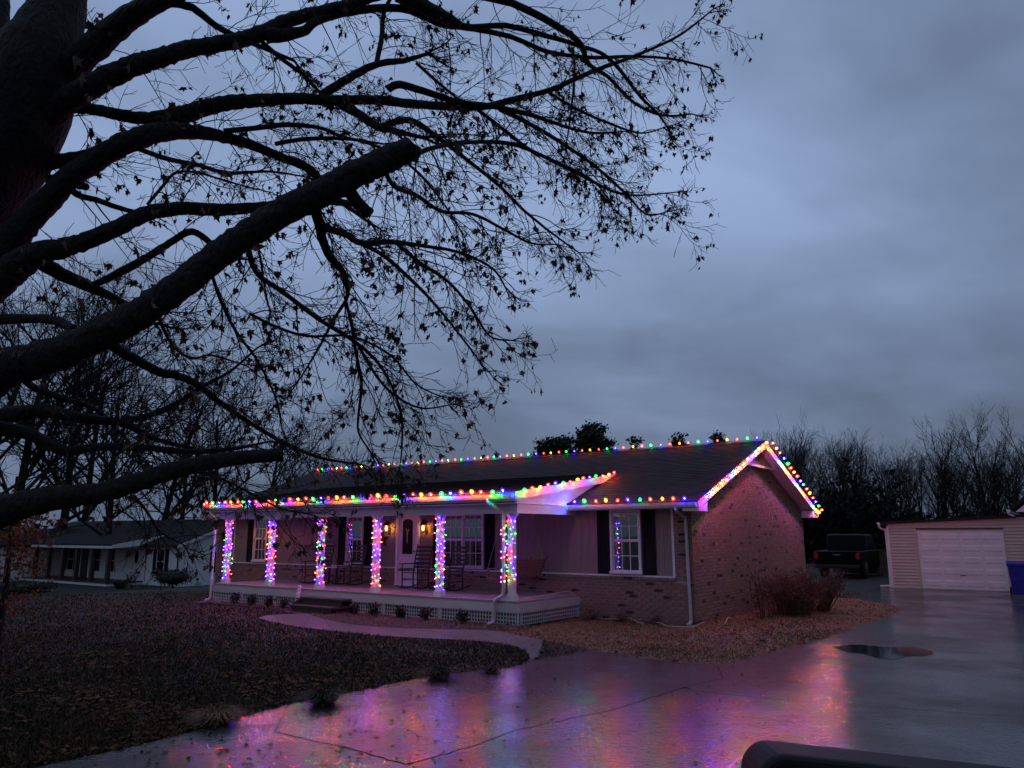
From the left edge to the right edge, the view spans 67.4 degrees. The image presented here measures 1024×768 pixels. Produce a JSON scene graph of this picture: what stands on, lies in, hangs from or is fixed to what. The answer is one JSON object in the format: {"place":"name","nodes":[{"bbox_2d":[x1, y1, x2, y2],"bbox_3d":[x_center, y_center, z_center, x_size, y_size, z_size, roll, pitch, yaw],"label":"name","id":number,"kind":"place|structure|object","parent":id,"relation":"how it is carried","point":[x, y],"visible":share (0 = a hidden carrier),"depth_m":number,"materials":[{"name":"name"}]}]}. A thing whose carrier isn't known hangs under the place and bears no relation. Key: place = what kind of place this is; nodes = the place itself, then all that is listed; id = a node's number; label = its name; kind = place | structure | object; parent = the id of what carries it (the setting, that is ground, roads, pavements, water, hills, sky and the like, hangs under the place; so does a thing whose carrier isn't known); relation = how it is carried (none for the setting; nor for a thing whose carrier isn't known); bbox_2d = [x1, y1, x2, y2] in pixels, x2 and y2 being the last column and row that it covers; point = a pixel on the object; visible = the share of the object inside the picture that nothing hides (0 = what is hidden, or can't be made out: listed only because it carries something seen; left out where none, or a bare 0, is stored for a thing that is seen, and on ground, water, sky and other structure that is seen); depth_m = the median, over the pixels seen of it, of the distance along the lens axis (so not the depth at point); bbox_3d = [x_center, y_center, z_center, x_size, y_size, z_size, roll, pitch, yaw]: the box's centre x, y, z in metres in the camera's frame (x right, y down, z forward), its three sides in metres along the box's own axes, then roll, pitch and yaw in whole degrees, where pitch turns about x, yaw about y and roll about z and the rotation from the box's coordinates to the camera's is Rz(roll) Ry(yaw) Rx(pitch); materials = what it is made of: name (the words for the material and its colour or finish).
{"place":"outdoors","nodes":[
{"label":"outdoors","id":0,"kind":"place"},
{"bbox_2d":[0,558,888,767],"bbox_3d":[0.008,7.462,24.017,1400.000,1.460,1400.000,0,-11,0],"label":"ground","id":1,"kind":"structure","parent":0,"point":[857,583],"depth_m":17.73,"materials":[{"name":"plant"}]},
{"bbox_2d":[0,580,60,592],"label":"round shrub","id":2,"kind":"object","parent":1,"relation":"on","point":[34,585],"visible":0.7,"depth_m":46.25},
{"bbox_2d":[0,476,70,645],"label":"rust leaved tree","id":3,"kind":"object","parent":1,"relation":"on","point":[10,554],"visible":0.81,"depth_m":11.90,"materials":[{"name":"orange plant"}]},
{"bbox_2d":[0,263,171,526],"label":"bare tree","id":4,"kind":"object","parent":1,"relation":"on","point":[3,484],"visible":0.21,"depth_m":64.70,"materials":[{"name":"plant"}]},
{"bbox_2d":[0,275,181,495],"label":"bare tree","id":5,"kind":"object","parent":1,"relation":"on","point":[13,443],"visible":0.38,"depth_m":64.23,"materials":[{"name":"plant"}]},
{"bbox_2d":[0,270,185,521],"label":"bare tree","id":6,"kind":"object","parent":1,"relation":"on","point":[92,509],"visible":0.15,"depth_m":75.09,"materials":[{"name":"plant"}]},
{"bbox_2d":[0,519,217,586],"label":"white house","id":7,"kind":"structure","parent":1,"relation":"on","point":[83,555],"depth_m":55.73,"materials":[{"name":"paint"}]},
{"bbox_2d":[66,548,74,569],"bbox_3d":[-34.451,13.661,59.975,1.000,1.700,0.050,-8,-13,35],"label":"window","id":8,"kind":"structure","parent":7,"relation":"in","point":[71,551],"depth_m":59.99,"materials":[{"name":"paint"}]},
{"bbox_2d":[79,548,88,576],"bbox_3d":[-32.669,13.633,58.664,1.000,2.150,0.060,-8,-13,35],"label":"front door","id":9,"kind":"structure","parent":7,"relation":"in","point":[85,551],"depth_m":58.60,"materials":[{"name":"brown wood"}]},
{"bbox_2d":[94,548,101,571],"bbox_3d":[-31.084,13.194,57.595,0.900,1.700,0.050,-8,-13,35],"label":"window","id":10,"kind":"structure","parent":7,"relation":"in","point":[99,550],"depth_m":57.54,"materials":[{"name":"paint"}]},
{"bbox_2d":[155,549,165,572],"bbox_3d":[-24.108,12.174,52.661,1.000,1.700,0.050,-8,-13,35],"label":"window","id":11,"kind":"structure","parent":7,"relation":"in","point":[161,567],"depth_m":52.63,"materials":[{"name":"paint"}]},
{"bbox_2d":[0,228,221,528],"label":"bare tree","id":12,"kind":"object","parent":1,"relation":"on","point":[66,512],"visible":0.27,"depth_m":65.09,"materials":[{"name":"plant"}]},
{"bbox_2d":[0,296,226,543],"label":"bare tree","id":13,"kind":"object","parent":1,"relation":"on","point":[131,373],"visible":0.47,"depth_m":59.18,"materials":[{"name":"plant"}]},
{"bbox_2d":[113,580,128,588],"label":"round shrub","id":14,"kind":"object","parent":1,"relation":"on","point":[117,584],"visible":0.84,"depth_m":49.21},
{"bbox_2d":[89,347,245,519],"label":"bare tree","id":15,"kind":"object","parent":1,"relation":"on","point":[184,490],"visible":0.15,"depth_m":77.05,"materials":[{"name":"plant"}]},
{"bbox_2d":[150,568,194,587],"bbox_3d":[-21.537,12.346,48.737,2.720,1.357,2.707,0,-11,0],"label":"round shrub","id":16,"kind":"object","parent":1,"relation":"on","point":[168,577],"visible":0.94,"depth_m":48.35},
{"bbox_2d":[103,336,257,525],"bbox_3d":[-26.606,5.567,64.084,11.380,21.802,15.399,1,-11,-7],"label":"bare tree","id":17,"kind":"object","parent":1,"relation":"on","point":[170,494],"visible":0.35,"depth_m":64.11,"materials":[{"name":"plant"}]},
{"bbox_2d":[178,704,250,727],"bbox_3d":[-3.163,3.560,8.227,0.874,0.163,0.874,0,-11,0],"label":"grass clump","id":18,"kind":"object","parent":1,"relation":"on","point":[212,715],"visible":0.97,"depth_m":8.14,"materials":[{"name":"plant"}]},
{"bbox_2d":[153,350,319,512],"bbox_3d":[-23.039,6.088,62.221,12.962,19.989,13.765,6,-13,-29],"label":"bare tree","id":19,"kind":"object","parent":1,"relation":"on","point":[216,442],"visible":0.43,"depth_m":62.74,"materials":[{"name":"plant"}]},
{"bbox_2d":[237,395,360,488],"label":"bare tree","id":20,"kind":"object","parent":1,"relation":"on","point":[279,475],"visible":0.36,"depth_m":67.71,"materials":[{"name":"plant"}]},
{"bbox_2d":[263,420,362,481],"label":"bare tree","id":21,"kind":"object","parent":1,"relation":"on","point":[316,458],"visible":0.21,"depth_m":72.14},
{"bbox_2d":[290,686,355,706],"bbox_3d":[-2.248,3.728,9.132,0.924,0.177,0.906,0,-11,0],"label":"grass clump","id":22,"kind":"object","parent":1,"relation":"on","point":[320,697],"visible":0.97,"depth_m":9.04,"materials":[{"name":"plant"}]},
{"bbox_2d":[293,432,387,476],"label":"bare tree","id":23,"kind":"object","parent":1,"relation":"on","point":[332,458],"visible":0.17,"depth_m":72.81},
{"bbox_2d":[222,601,534,630],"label":"mulch","id":24,"kind":"object","parent":1,"relation":"on","point":[382,619],"visible":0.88,"depth_m":17.58,"materials":[{"name":"wood"}]},
{"bbox_2d":[230,592,242,603],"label":"bedding plant","id":25,"kind":"object","parent":24,"relation":"on","point":[234,598],"visible":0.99,"depth_m":22.10,"materials":[{"name":"green plant"}]},
{"bbox_2d":[246,594,258,604],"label":"bedding plant","id":26,"kind":"object","parent":24,"relation":"on","point":[251,599],"visible":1,"depth_m":21.60,"materials":[{"name":"green plant"}]},
{"bbox_2d":[263,595,275,606],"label":"bedding plant","id":27,"kind":"object","parent":24,"relation":"on","point":[269,601],"visible":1,"depth_m":21.18,"materials":[{"name":"green plant"}]},
{"bbox_2d":[347,603,359,614],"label":"bedding plant","id":28,"kind":"object","parent":24,"relation":"on","point":[354,609],"visible":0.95,"depth_m":19.16,"materials":[{"name":"green plant"}]},
{"bbox_2d":[367,602,379,615],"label":"bedding plant","id":29,"kind":"object","parent":24,"relation":"on","point":[373,610],"visible":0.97,"depth_m":18.81,"materials":[{"name":"green plant"}]},
{"bbox_2d":[394,605,407,617],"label":"bedding plant","id":30,"kind":"object","parent":24,"relation":"on","point":[399,612],"visible":1,"depth_m":18.29,"materials":[{"name":"green plant"}]},
{"bbox_2d":[418,607,432,620],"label":"bedding plant","id":31,"kind":"object","parent":24,"relation":"on","point":[425,614],"visible":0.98,"depth_m":17.83,"materials":[{"name":"green plant"}]},
{"bbox_2d":[454,608,469,623],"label":"bedding plant","id":32,"kind":"object","parent":24,"relation":"on","point":[461,618],"visible":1,"depth_m":17.12,"materials":[{"name":"green plant"}]},
{"bbox_2d":[0,0,762,623],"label":"maple tree","id":33,"kind":"object","parent":1,"relation":"on","point":[52,54],"visible":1,"depth_m":6.32,"materials":[{"name":"brown plant"}]},
{"bbox_2d":[259,613,542,660],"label":"walkway","id":34,"kind":"structure","parent":1,"relation":"on","point":[304,620],"depth_m":15.73,"materials":[{"name":"concrete"}]},
{"bbox_2d":[410,664,465,680],"bbox_3d":[-0.999,4.038,10.732,0.910,0.177,0.906,0,-11,0],"label":"grass clump","id":35,"kind":"object","parent":1,"relation":"on","point":[438,673],"visible":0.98,"depth_m":10.64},
{"bbox_2d":[0,594,889,767],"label":"fallen leaves","id":36,"kind":"object","parent":1,"relation":"on","point":[159,707],"visible":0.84,"depth_m":10.29,"materials":[{"name":"brown plant"}]},
{"bbox_2d":[0,592,897,767],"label":"dead grass","id":37,"kind":"structure","parent":1,"relation":"on","point":[658,648],"depth_m":14.09,"materials":[{"name":"plant"}]},
{"bbox_2d":[477,665,507,673],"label":"grass clump","id":38,"kind":"object","parent":1,"relation":"on","point":[490,669],"visible":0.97,"depth_m":11.15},
{"bbox_2d":[199,440,818,625],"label":"brick house","id":39,"kind":"structure","parent":1,"relation":"on","point":[692,561],"depth_m":19.93,"materials":[{"name":"brick"}]},
{"bbox_2d":[251,519,268,561],"bbox_3d":[-8.648,5.364,26.391,0.770,1.565,0.114,-8,-13,35],"label":"window","id":40,"kind":"structure","parent":39,"relation":"in","point":[254,542],"depth_m":26.37,"materials":[{"name":"white glass"}]},
{"bbox_2d":[299,544,334,583],"bbox_3d":[-5.847,5.411,23.168,0.630,1.181,0.970,-6,-13,29],"label":"rocking chair","id":41,"kind":"object","parent":39,"relation":"on","point":[330,561],"visible":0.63,"depth_m":23.20,"materials":[{"name":"brown wood"}]},
{"bbox_2d":[327,566,345,583],"bbox_3d":[-5.250,5.719,22.959,0.400,0.500,0.400,-8,-13,35],"label":"side table","id":42,"kind":"object","parent":39,"relation":"on","point":[335,567],"visible":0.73,"depth_m":22.91,"materials":[{"name":"brown wood"}]},
{"bbox_2d":[330,543,368,584],"bbox_3d":[-4.756,5.306,22.639,0.630,1.181,0.970,-9,-14,39],"label":"rocking chair","id":43,"kind":"object","parent":39,"relation":"on","point":[356,565],"visible":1,"depth_m":22.72,"materials":[{"name":"brown wood"}]},
{"bbox_2d":[343,516,363,564],"bbox_3d":[-4.863,4.812,23.717,0.780,1.510,0.114,-8,-13,35],"label":"window","id":44,"kind":"structure","parent":39,"relation":"in","point":[348,518],"depth_m":23.75,"materials":[{"name":"white glass"}]},
{"bbox_2d":[204,490,507,504],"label":"string lights","id":45,"kind":"object","parent":39,"relation":"attached to","point":[378,497],"visible":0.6,"depth_m":19.06,"materials":[{"name":"multicoloured plastic"}]},
{"bbox_2d":[394,515,419,585],"bbox_3d":[-3.052,4.803,22.377,0.920,2.070,0.120,-8,-13,35],"label":"front door","id":46,"kind":"structure","parent":39,"relation":"in","point":[407,527],"depth_m":22.40,"materials":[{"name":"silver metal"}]},
{"bbox_2d":[396,544,434,588],"bbox_3d":[-2.647,5.014,21.148,0.630,1.181,0.970,-7,-13,32],"label":"rocking chair","id":47,"kind":"object","parent":39,"relation":"on","point":[417,567],"visible":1,"depth_m":21.27,"materials":[{"name":"brown wood"}]},
{"bbox_2d":[428,544,469,590],"bbox_3d":[-1.651,4.852,20.322,0.630,1.181,0.970,-10,-15,41],"label":"rocking chair","id":48,"kind":"object","parent":39,"relation":"on","point":[449,586],"visible":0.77,"depth_m":20.46,"materials":[{"name":"brown wood"}]},
{"bbox_2d":[444,514,483,568],"bbox_3d":[-1.362,4.326,21.242,1.510,1.510,0.114,-8,-13,35],"label":"window","id":49,"kind":"structure","parent":39,"relation":"in","point":[462,539],"depth_m":21.17,"materials":[{"name":"white glass"}]},
{"bbox_2d":[486,514,548,581],"bbox_3d":[0.154,3.968,19.168,0.854,1.786,1.510,-8,-13,35],"label":"porch swing","id":50,"kind":"object","parent":39,"relation":"hanging from","point":[532,568],"visible":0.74,"depth_m":18.90,"materials":[{"name":"brown wood"}]},
{"bbox_2d":[313,438,761,471],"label":"string lights","id":51,"kind":"object","parent":39,"relation":"on","point":[574,452],"visible":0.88,"depth_m":24.42,"materials":[{"name":"multicoloured plastic"}]},
{"bbox_2d":[609,509,642,573],"bbox_3d":[2.714,3.761,18.361,0.860,1.510,0.114,-8,-13,35],"label":"window","id":52,"kind":"structure","parent":39,"relation":"in","point":[611,523],"depth_m":18.35,"materials":[{"name":"white glass"}]},
{"bbox_2d":[529,432,577,456],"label":"pine tree","id":53,"kind":"object","parent":1,"relation":"on","point":[560,445],"visible":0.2,"depth_m":58.61,"materials":[{"name":"plant"}]},
{"bbox_2d":[567,419,618,452],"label":"pine tree","id":54,"kind":"object","parent":1,"relation":"on","point":[590,437],"visible":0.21,"depth_m":58.53,"materials":[{"name":"plant"}]},
{"bbox_2d":[626,436,644,449],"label":"pine tree","id":55,"kind":"object","parent":1,"relation":"on","point":[634,441],"visible":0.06,"depth_m":63.17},
{"bbox_2d":[668,432,691,446],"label":"pine tree","id":56,"kind":"object","parent":1,"relation":"on","point":[675,441],"visible":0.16,"depth_m":63.15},
{"bbox_2d":[498,598,896,664],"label":"mulch bed","id":57,"kind":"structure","parent":1,"relation":"on","point":[692,637],"depth_m":15.89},
{"bbox_2d":[581,606,604,620],"bbox_3d":[1.919,5.388,18.082,0.672,0.378,0.659,10,-15,-43],"label":"bare shrub","id":58,"kind":"object","parent":57,"relation":"on","point":[592,617],"visible":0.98,"depth_m":18.02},
{"bbox_2d":[613,609,633,621],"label":"bare shrub","id":59,"kind":"object","parent":57,"relation":"on","point":[621,618],"visible":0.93,"depth_m":17.63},
{"bbox_2d":[742,570,781,618],"bbox_3d":[6.028,5.027,18.468,0.966,1.186,0.876,0,-11,0],"label":"bare bush","id":60,"kind":"object","parent":57,"relation":"on","point":[759,601],"visible":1,"depth_m":18.37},
{"bbox_2d":[753,568,831,616],"bbox_3d":[6.982,5.189,19.233,1.938,1.170,1.849,0,-11,0],"label":"bare bush","id":61,"kind":"object","parent":57,"relation":"on","point":[790,598],"visible":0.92,"depth_m":18.95,"materials":[{"name":"plant"}]},
{"bbox_2d":[762,562,849,611],"bbox_3d":[7.762,5.335,20.349,2.180,1.303,2.223,-6,-12,26],"label":"bare bush","id":62,"kind":"object","parent":57,"relation":"on","point":[829,594],"visible":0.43,"depth_m":19.94,"materials":[{"name":"plant"}]},
{"bbox_2d":[708,430,726,443],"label":"pine tree","id":63,"kind":"object","parent":1,"relation":"on","point":[716,436],"visible":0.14,"depth_m":63.24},
{"bbox_2d":[734,431,810,471],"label":"bare tree","id":64,"kind":"object","parent":1,"relation":"on","point":[785,448],"visible":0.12,"depth_m":69.98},
{"bbox_2d":[750,417,811,466],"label":"bare tree","id":65,"kind":"object","parent":1,"relation":"on","point":[779,442],"visible":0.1,"depth_m":72.84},
{"bbox_2d":[773,437,817,556],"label":"bare tree","id":66,"kind":"object","parent":1,"relation":"on","point":[799,464],"visible":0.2,"depth_m":67.06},
{"bbox_2d":[773,434,824,496],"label":"bare tree","id":67,"kind":"object","parent":1,"relation":"on","point":[804,461],"visible":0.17,"depth_m":69.05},
{"bbox_2d":[769,406,830,495],"bbox_3d":[23.646,8.102,63.164,5.998,12.799,6.240,2,-11,-13],"label":"bare tree","id":68,"kind":"object","parent":1,"relation":"on","point":[793,463],"visible":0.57,"depth_m":63.34,"materials":[{"name":"plant"}]},
{"bbox_2d":[776,439,846,512],"bbox_3d":[24.299,9.002,61.288,5.148,10.224,6.219,4,-12,-20],"label":"bare tree","id":69,"kind":"object","parent":1,"relation":"on","point":[818,479],"visible":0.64,"depth_m":61.58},
{"bbox_2d":[788,429,877,524],"bbox_3d":[25.087,8.783,60.462,5.609,10.370,7.060,7,-13,-30],"label":"bare tree","id":70,"kind":"object","parent":1,"relation":"on","point":[841,471],"visible":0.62,"depth_m":59.87,"materials":[{"name":"plant"}]},
{"bbox_2d":[789,428,876,504],"bbox_3d":[25.743,8.806,63.400,6.014,11.429,8.133,5,-12,-24],"label":"bare tree","id":71,"kind":"object","parent":1,"relation":"on","point":[817,466],"visible":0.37,"depth_m":63.95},
{"bbox_2d":[811,439,876,524],"bbox_3d":[27.223,9.183,62.627,5.280,10.401,5.681,-6,-12,27],"label":"bare tree","id":72,"kind":"object","parent":1,"relation":"on","point":[860,469],"visible":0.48,"depth_m":61.77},
{"bbox_2d":[813,425,875,494],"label":"bare tree","id":73,"kind":"object","parent":1,"relation":"on","point":[848,439],"visible":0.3,"depth_m":73.21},
{"bbox_2d":[819,428,882,502],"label":"bare tree","id":74,"kind":"object","parent":1,"relation":"on","point":[856,463],"visible":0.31,"depth_m":71.45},
{"bbox_2d":[826,433,879,509],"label":"bare tree","id":75,"kind":"object","parent":1,"relation":"on","point":[854,473],"visible":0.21,"depth_m":65.48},
{"bbox_2d":[833,551,888,573],"bbox_3d":[20.649,8.258,35.200,11.353,1.200,0.154,-8,-13,35],"label":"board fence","id":76,"kind":"object","parent":1,"relation":"on","point":[882,568],"visible":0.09,"depth_m":37.17,"materials":[{"name":"brown wood"}]},
{"bbox_2d":[840,441,904,512],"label":"bare tree","id":77,"kind":"object","parent":1,"relation":"on","point":[870,465],"visible":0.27,"depth_m":74.75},
{"bbox_2d":[850,445,918,509],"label":"bare tree","id":78,"kind":"object","parent":1,"relation":"on","point":[879,469],"visible":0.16,"depth_m":78.44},
{"bbox_2d":[872,450,926,518],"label":"bare tree","id":79,"kind":"object","parent":1,"relation":"on","point":[887,492],"visible":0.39,"depth_m":65.59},
{"bbox_2d":[873,442,928,513],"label":"bare tree","id":80,"kind":"object","parent":1,"relation":"on","point":[900,469],"visible":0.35,"depth_m":69.62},
{"bbox_2d":[874,445,934,519],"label":"bare tree","id":81,"kind":"object","parent":1,"relation":"on","point":[921,495],"visible":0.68,"depth_m":64.10,"materials":[{"name":"plant"}]},
{"bbox_2d":[882,456,928,519],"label":"bare tree","id":82,"kind":"object","parent":1,"relation":"on","point":[905,484],"visible":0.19,"depth_m":68.01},
{"bbox_2d":[885,454,932,520],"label":"bare tree","id":83,"kind":"object","parent":1,"relation":"on","point":[908,505],"visible":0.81,"depth_m":58.99,"materials":[{"name":"plant"}]},
{"bbox_2d":[795,457,1023,562],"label":"underbrush","id":84,"kind":"object","parent":1,"relation":"on","point":[822,526],"visible":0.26,"depth_m":52.92,"materials":[{"name":"plant"}]},
{"bbox_2d":[903,448,957,518],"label":"bare tree","id":85,"kind":"object","parent":1,"relation":"on","point":[937,514],"visible":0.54,"depth_m":63.21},
{"bbox_2d":[889,433,971,518],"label":"bare tree","id":86,"kind":"object","parent":1,"relation":"on","point":[936,484],"visible":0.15,"depth_m":76.46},
{"bbox_2d":[911,411,981,517],"bbox_3d":[35.483,8.150,62.288,5.713,12.371,5.618,-8,-14,36],"label":"bare tree","id":87,"kind":"object","parent":1,"relation":"on","point":[944,474],"visible":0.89,"depth_m":62.56,"materials":[{"name":"plant"}]},
{"bbox_2d":[919,458,978,517],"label":"bare tree","id":88,"kind":"object","parent":1,"relation":"on","point":[955,488],"visible":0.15,"depth_m":73.00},
{"bbox_2d":[935,456,976,517],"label":"bare tree","id":89,"kind":"object","parent":1,"relation":"on","point":[960,494],"visible":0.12,"depth_m":73.06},
{"bbox_2d":[927,442,986,516],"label":"bare tree","id":90,"kind":"object","parent":1,"relation":"on","point":[959,503],"visible":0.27,"depth_m":68.29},
{"bbox_2d":[946,453,1000,514],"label":"bare tree","id":91,"kind":"object","parent":1,"relation":"on","point":[967,492],"visible":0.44,"depth_m":62.96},
{"bbox_2d":[931,400,1023,515],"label":"bare tree","id":92,"kind":"object","parent":1,"relation":"on","point":[982,491],"visible":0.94,"depth_m":60.38,"materials":[{"name":"plant"}]},
{"bbox_2d":[955,452,1023,513],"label":"bare tree","id":93,"kind":"object","parent":1,"relation":"on","point":[997,485],"visible":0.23,"depth_m":65.73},
{"bbox_2d":[965,446,1023,514],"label":"bare tree","id":94,"kind":"object","parent":1,"relation":"on","point":[997,484],"visible":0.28,"depth_m":65.55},
{"bbox_2d":[966,447,1023,514],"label":"bare tree","id":95,"kind":"object","parent":1,"relation":"on","point":[1002,501],"visible":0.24,"depth_m":65.24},
{"bbox_2d":[978,439,1023,514],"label":"bare tree","id":96,"kind":"object","parent":1,"relation":"on","point":[1010,500],"visible":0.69,"depth_m":60.09,"materials":[{"name":"plant"}]},
{"bbox_2d":[978,438,1023,500],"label":"bare tree","id":97,"kind":"object","parent":1,"relation":"on","point":[1006,474],"visible":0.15,"depth_m":79.39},
{"bbox_2d":[992,402,1023,504],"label":"bare tree","id":98,"kind":"object","parent":1,"relation":"on","point":[1004,436],"visible":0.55,"depth_m":63.72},
{"bbox_2d":[0,0,1023,527],"label":"sky","id":99,"kind":"structure","parent":0,"point":[864,170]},
{"bbox_2d":[35,587,1023,767],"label":"driveway","id":100,"kind":"structure","parent":0,"point":[958,695],"depth_m":8.72,"materials":[{"name":"concrete"}]},
{"bbox_2d":[44,639,800,765],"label":"drive leaves","id":101,"kind":"object","parent":100,"relation":"on","point":[341,748],"visible":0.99,"depth_m":7.45,"materials":[{"name":"brown plant"}]},
{"bbox_2d":[814,534,884,577],"bbox_3d":[16.197,8.162,36.687,2.400,1.965,5.885,-8,-13,35],"label":"pickup truck","id":102,"kind":"object","parent":100,"relation":"on","point":[860,552],"visible":0.82,"depth_m":35.35,"materials":[{"name":"paint"}]},
{"bbox_2d":[832,645,933,658],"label":"puddle","id":103,"kind":"object","parent":100,"relation":"on","point":[888,652],"visible":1,"depth_m":13.09,"materials":[{"name":"liquid"}]},
{"bbox_2d":[876,497,1023,591],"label":"garage","id":104,"kind":"structure","parent":100,"relation":"on","point":[969,553],"depth_m":27.77,"materials":[{"name":"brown wood"}]},
{"bbox_2d":[917,531,1009,591],"bbox_3d":[16.187,6.341,27.636,2.720,2.080,0.069,-8,-13,35],"label":"garage door","id":105,"kind":"structure","parent":104,"relation":"in","point":[955,560],"depth_m":27.59,"materials":[{"name":"silver metal"}]},
{"bbox_2d":[1006,561,1023,594],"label":"wheeled bin","id":106,"kind":"object","parent":100,"relation":"on","point":[1016,571],"visible":1,"depth_m":24.82,"materials":[{"name":"blue plastic"}]},
{"bbox_2d":[741,740,1011,767],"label":"vehicle mirror","id":107,"kind":"object","parent":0,"point":[768,754],"visible":1,"depth_m":1.27,"materials":[{"name":"black plastic"}]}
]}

